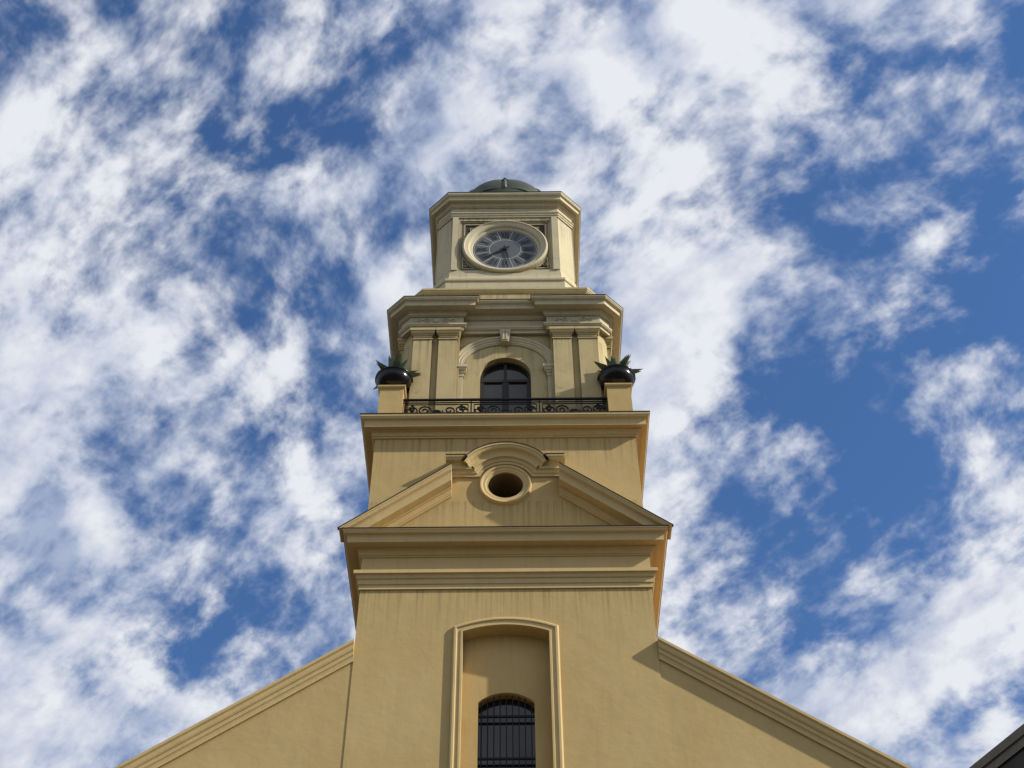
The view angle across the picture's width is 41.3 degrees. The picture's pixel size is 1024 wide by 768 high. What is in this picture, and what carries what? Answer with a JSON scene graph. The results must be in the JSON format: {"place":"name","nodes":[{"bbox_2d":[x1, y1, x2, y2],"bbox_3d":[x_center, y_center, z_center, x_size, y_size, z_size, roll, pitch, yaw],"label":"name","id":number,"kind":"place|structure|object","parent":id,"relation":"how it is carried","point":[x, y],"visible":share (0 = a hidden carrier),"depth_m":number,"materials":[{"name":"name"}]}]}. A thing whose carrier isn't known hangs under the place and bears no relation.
{"place":"outdoors","nodes":[
{"label":"outdoors","id":0,"kind":"place"},
{"bbox_2d":[361,411,649,499],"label":"cornice","id":1,"kind":"structure","parent":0,"point":[506,425],"depth_m":28.65,"materials":[{"name":"beige paint"}]},
{"bbox_2d":[402,397,607,412],"bbox_3d":[-0.144,0.626,29.345,4.490,0.900,0.090,-1,-48,0],"label":"balcony railing","id":2,"kind":"object","parent":1,"relation":"on","point":[528,402],"visible":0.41,"depth_m":29.55,"materials":[{"name":"black metal"}]},
{"bbox_2d":[160,643,863,767],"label":"gable wall","id":3,"kind":"structure","parent":0,"point":[707,726],"depth_m":23.21,"materials":[{"name":"beige paint"}]},
{"bbox_2d":[114,636,911,767],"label":"roof cornice","id":4,"kind":"structure","parent":3,"relation":"attached to","point":[244,709],"depth_m":23.51,"materials":[{"name":"beige paint"}]},
{"bbox_2d":[0,0,1023,767],"label":"sky","id":5,"kind":"structure","parent":0,"point":[804,219],"materials":[{"name":"blue"}]},
{"bbox_2d":[969,724,1023,767],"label":"eave fascia","id":6,"kind":"structure","parent":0,"point":[1005,749],"depth_m":11.87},
{"bbox_2d":[997,747,1023,767],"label":"neighbour eave boards","id":7,"kind":"object","parent":6,"relation":"attached to","point":[1016,760],"depth_m":11.61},
{"label":"ground","id":8,"kind":"structure","parent":0,"visible":0},
{"bbox_2d":[343,437,670,767],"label":"tower shaft","id":9,"kind":"object","parent":8,"relation":"on","point":[613,713],"visible":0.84,"depth_m":24.64,"materials":[{"name":"paint"}]},
{"bbox_2d":[446,442,564,477],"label":"arched molding","id":10,"kind":"structure","parent":9,"relation":"attached to","point":[480,461],"depth_m":27.92,"materials":[{"name":"beige paint"}]},
{"bbox_2d":[479,465,531,504],"bbox_3d":[-0.132,2.044,27.568,1.071,1.071,0.090,-1,-48,0],"label":"round window frame","id":11,"kind":"object","parent":9,"relation":"attached to","point":[520,473],"visible":1,"depth_m":27.55,"materials":[{"name":"beige paint"}]},
{"bbox_2d":[342,526,668,633],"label":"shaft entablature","id":12,"kind":"structure","parent":9,"relation":"on","point":[469,558],"depth_m":26.12,"materials":[{"name":"paint"}]},
{"bbox_2d":[339,463,671,541],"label":"pediment raking cornices","id":13,"kind":"object","parent":12,"relation":"on","point":[425,495],"visible":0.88,"depth_m":26.91,"materials":[{"name":"paint"}]},
{"bbox_2d":[337,191,673,634],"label":"trim edges","id":14,"kind":"object","parent":12,"relation":"on","point":[507,412],"visible":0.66,"depth_m":28.05,"materials":[{"name":"grey paint"}]},
{"bbox_2d":[378,383,632,412],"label":"pedestals","id":15,"kind":"object","parent":9,"relation":"on","point":[617,395],"visible":0.23,"depth_m":29.59,"materials":[{"name":"beige paint"}]},
{"bbox_2d":[375,366,412,392],"bbox_3d":[-2.639,0.069,30.227,0.860,0.465,0.860,-1,-48,0],"label":"plant pot","id":16,"kind":"object","parent":15,"relation":"on","point":[392,375],"visible":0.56,"depth_m":30.09,"materials":[{"name":"black"}]},
{"bbox_2d":[373,351,419,389],"bbox_3d":[-2.716,-0.229,30.644,1.202,0.568,1.141,-29,-54,23],"label":"potted plant","id":17,"kind":"object","parent":16,"relation":"on","point":[396,360],"visible":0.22,"depth_m":30.39,"materials":[{"name":"green plant"}]},
{"bbox_2d":[597,364,635,390],"bbox_3d":[2.340,0.025,30.227,0.860,0.465,0.860,-1,-48,0],"label":"plant pot","id":18,"kind":"object","parent":15,"relation":"on","point":[617,373],"visible":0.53,"depth_m":30.09,"materials":[{"name":"black"}]},
{"bbox_2d":[593,354,641,373],"bbox_3d":[2.384,-0.272,30.654,1.142,0.584,1.249,-1,-48,0],"label":"potted plant","id":19,"kind":"object","parent":18,"relation":"on","point":[623,361],"visible":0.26,"depth_m":30.39,"materials":[{"name":"green plant"}]},
{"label":"balcony floor","id":20,"kind":"structure","parent":15,"relation":"on","visible":0},
{"bbox_2d":[403,334,607,412],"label":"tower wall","id":21,"kind":"structure","parent":20,"relation":"on","point":[479,362],"depth_m":31.15,"materials":[{"name":"beige paint"}]},
{"bbox_2d":[387,295,622,362],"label":"cornice","id":22,"kind":"structure","parent":21,"relation":"on","point":[537,310],"depth_m":32.11,"materials":[{"name":"beige paint"}]},
{"bbox_2d":[415,287,594,298],"bbox_3d":[-0.154,-0.453,34.504,4.680,1.410,4.680,-1,-48,0],"label":"roof ledge","id":23,"kind":"object","parent":22,"relation":"on","point":[504,293],"visible":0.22,"depth_m":33.04,"materials":[{"name":"beige paint"}]},
{"bbox_2d":[434,270,576,287],"bbox_3d":[-0.160,-1.169,35.299,4.030,1.230,4.030,-1,-48,0],"label":"clock tower base","id":24,"kind":"object","parent":23,"relation":"on","point":[486,279],"visible":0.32,"depth_m":33.91,"materials":[{"name":"beige paint"}]},
{"bbox_2d":[415,317,594,322],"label":"frieze panels","id":25,"kind":"object","parent":22,"relation":"attached to","point":[455,320],"visible":0.34,"depth_m":31.98,"materials":[{"name":"beige paint"}]},
{"bbox_2d":[397,326,612,412],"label":"pilasters","id":26,"kind":"object","parent":21,"relation":"attached to","point":[587,338],"visible":0.25,"depth_m":30.92,"materials":[{"name":"beige paint"}]},
{"bbox_2d":[398,321,611,337],"bbox_3d":[-0.146,0.487,33.459,5.050,0.180,5.050,-1,-48,0],"label":"architrave","id":27,"kind":"object","parent":21,"relation":"attached to","point":[404,331],"visible":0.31,"depth_m":31.85,"materials":[{"name":"beige paint"}]},
{"bbox_2d":[457,329,553,411],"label":"belfry archivolts","id":28,"kind":"object","parent":21,"relation":"attached to","point":[504,338],"visible":0.28,"depth_m":31.46,"materials":[{"name":"beige paint"}]},
{"bbox_2d":[480,363,530,411],"bbox_3d":[-0.146,0.429,30.420,1.160,2.720,0.055,-1,-48,0],"label":"window frame","id":29,"kind":"object","parent":21,"relation":"in","point":[505,382],"visible":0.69,"depth_m":30.92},
{"bbox_2d":[483,365,527,411],"bbox_3d":[-0.146,0.400,30.475,1.240,2.840,0.001,-1,-48,0],"label":"window glass","id":30,"kind":"object","parent":29,"relation":"in","point":[494,390],"visible":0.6,"depth_m":30.85,"materials":[{"name":"grey glass"}]},
{"bbox_2d":[436,218,574,281],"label":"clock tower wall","id":31,"kind":"structure","parent":21,"relation":"on","point":[566,264],"depth_m":35.66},
{"bbox_2d":[469,179,539,191],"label":"dome ribs","id":32,"kind":"object","parent":31,"relation":"on","point":[504,183],"visible":0.1,"depth_m":38.10,"materials":[{"name":"metal"}]},
{"bbox_2d":[429,192,580,286],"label":"cornice","id":33,"kind":"structure","parent":31,"relation":"on","point":[448,207],"depth_m":36.58,"materials":[{"name":"beige paint"}]},
{"bbox_2d":[484,188,522,191],"bbox_3d":[-0.185,-4.016,38.461,3.080,0.900,3.080,-1,-48,0],"label":"dome drum","id":34,"kind":"object","parent":33,"relation":"on","point":[503,190],"visible":0.04,"depth_m":37.73,"materials":[{"name":"grey metal"}]},
{"bbox_2d":[472,179,537,191],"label":"dome","id":35,"kind":"structure","parent":34,"relation":"on","point":[498,183],"depth_m":38.03,"materials":[{"name":"grey metal"}]},
{"bbox_2d":[462,220,547,272],"bbox_3d":[-0.181,-3.554,35.277,2.230,2.230,0.185,-1,-48,0],"label":"clock frame","id":36,"kind":"object","parent":31,"relation":"attached to","point":[474,235],"visible":1,"depth_m":35.43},
{"bbox_2d":[473,231,536,267],"bbox_3d":[-0.181,-3.502,35.323,1.700,1.700,0.001,-1,-48,0],"label":"clock face","id":37,"kind":"object","parent":31,"relation":"attached to","point":[513,249],"visible":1,"depth_m":35.35,"materials":[{"name":"glass"}]},
{"bbox_2d":[484,245,509,257],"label":"clock hands","id":38,"kind":"object","parent":37,"relation":"attached to","point":[504,248],"visible":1,"depth_m":35.21,"materials":[{"name":"black metal"}]},
{"bbox_2d":[477,233,533,266],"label":"clock numerals","id":39,"kind":"object","parent":37,"relation":"attached to","point":[506,236],"visible":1,"depth_m":35.19,"materials":[{"name":"black metal"}]},
{"bbox_2d":[474,231,536,267],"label":"clock dial lines","id":40,"kind":"object","parent":37,"relation":"attached to","point":[507,258],"visible":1,"depth_m":35.34,"materials":[{"name":"grey metal"}]},
{"bbox_2d":[463,225,546,267],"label":"ornaments","id":41,"kind":"object","parent":31,"relation":"attached to","point":[541,228],"visible":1,"depth_m":35.98,"materials":[{"name":"grey"}]},
{"bbox_2d":[435,216,575,284],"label":"pilasters","id":42,"kind":"object","parent":31,"relation":"attached to","point":[455,244],"visible":0.46,"depth_m":35.39,"materials":[{"name":"beige paint"}]},
{"bbox_2d":[462,224,548,269],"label":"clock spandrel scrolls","id":43,"kind":"object","parent":31,"relation":"attached to","point":[543,262],"visible":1,"depth_m":34.91,"materials":[{"name":"paint"}]},
{"bbox_2d":[488,473,522,497],"bbox_3d":[-0.128,2.516,27.993,0.828,0.828,1.200,-1,-48,0],"label":"round window opening","id":44,"kind":"object","parent":9,"relation":"attached to","point":[505,485],"visible":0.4,"depth_m":28.04,"materials":[{"name":"black"}]},
{"bbox_2d":[448,617,563,767],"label":"niche frame","id":45,"kind":"object","parent":9,"relation":"attached to","point":[455,713],"visible":1,"depth_m":24.03,"materials":[{"name":"paint"}]},
{"bbox_2d":[477,699,535,767],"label":"window glass","id":46,"kind":"object","parent":9,"relation":"attached to","point":[503,734],"visible":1,"depth_m":23.76,"materials":[{"name":"black"}]},
{"bbox_2d":[477,695,535,767],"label":"window bars","id":47,"kind":"object","parent":9,"relation":"attached to","point":[506,758],"depth_m":23.65,"materials":[{"name":"black metal"}]}
]}

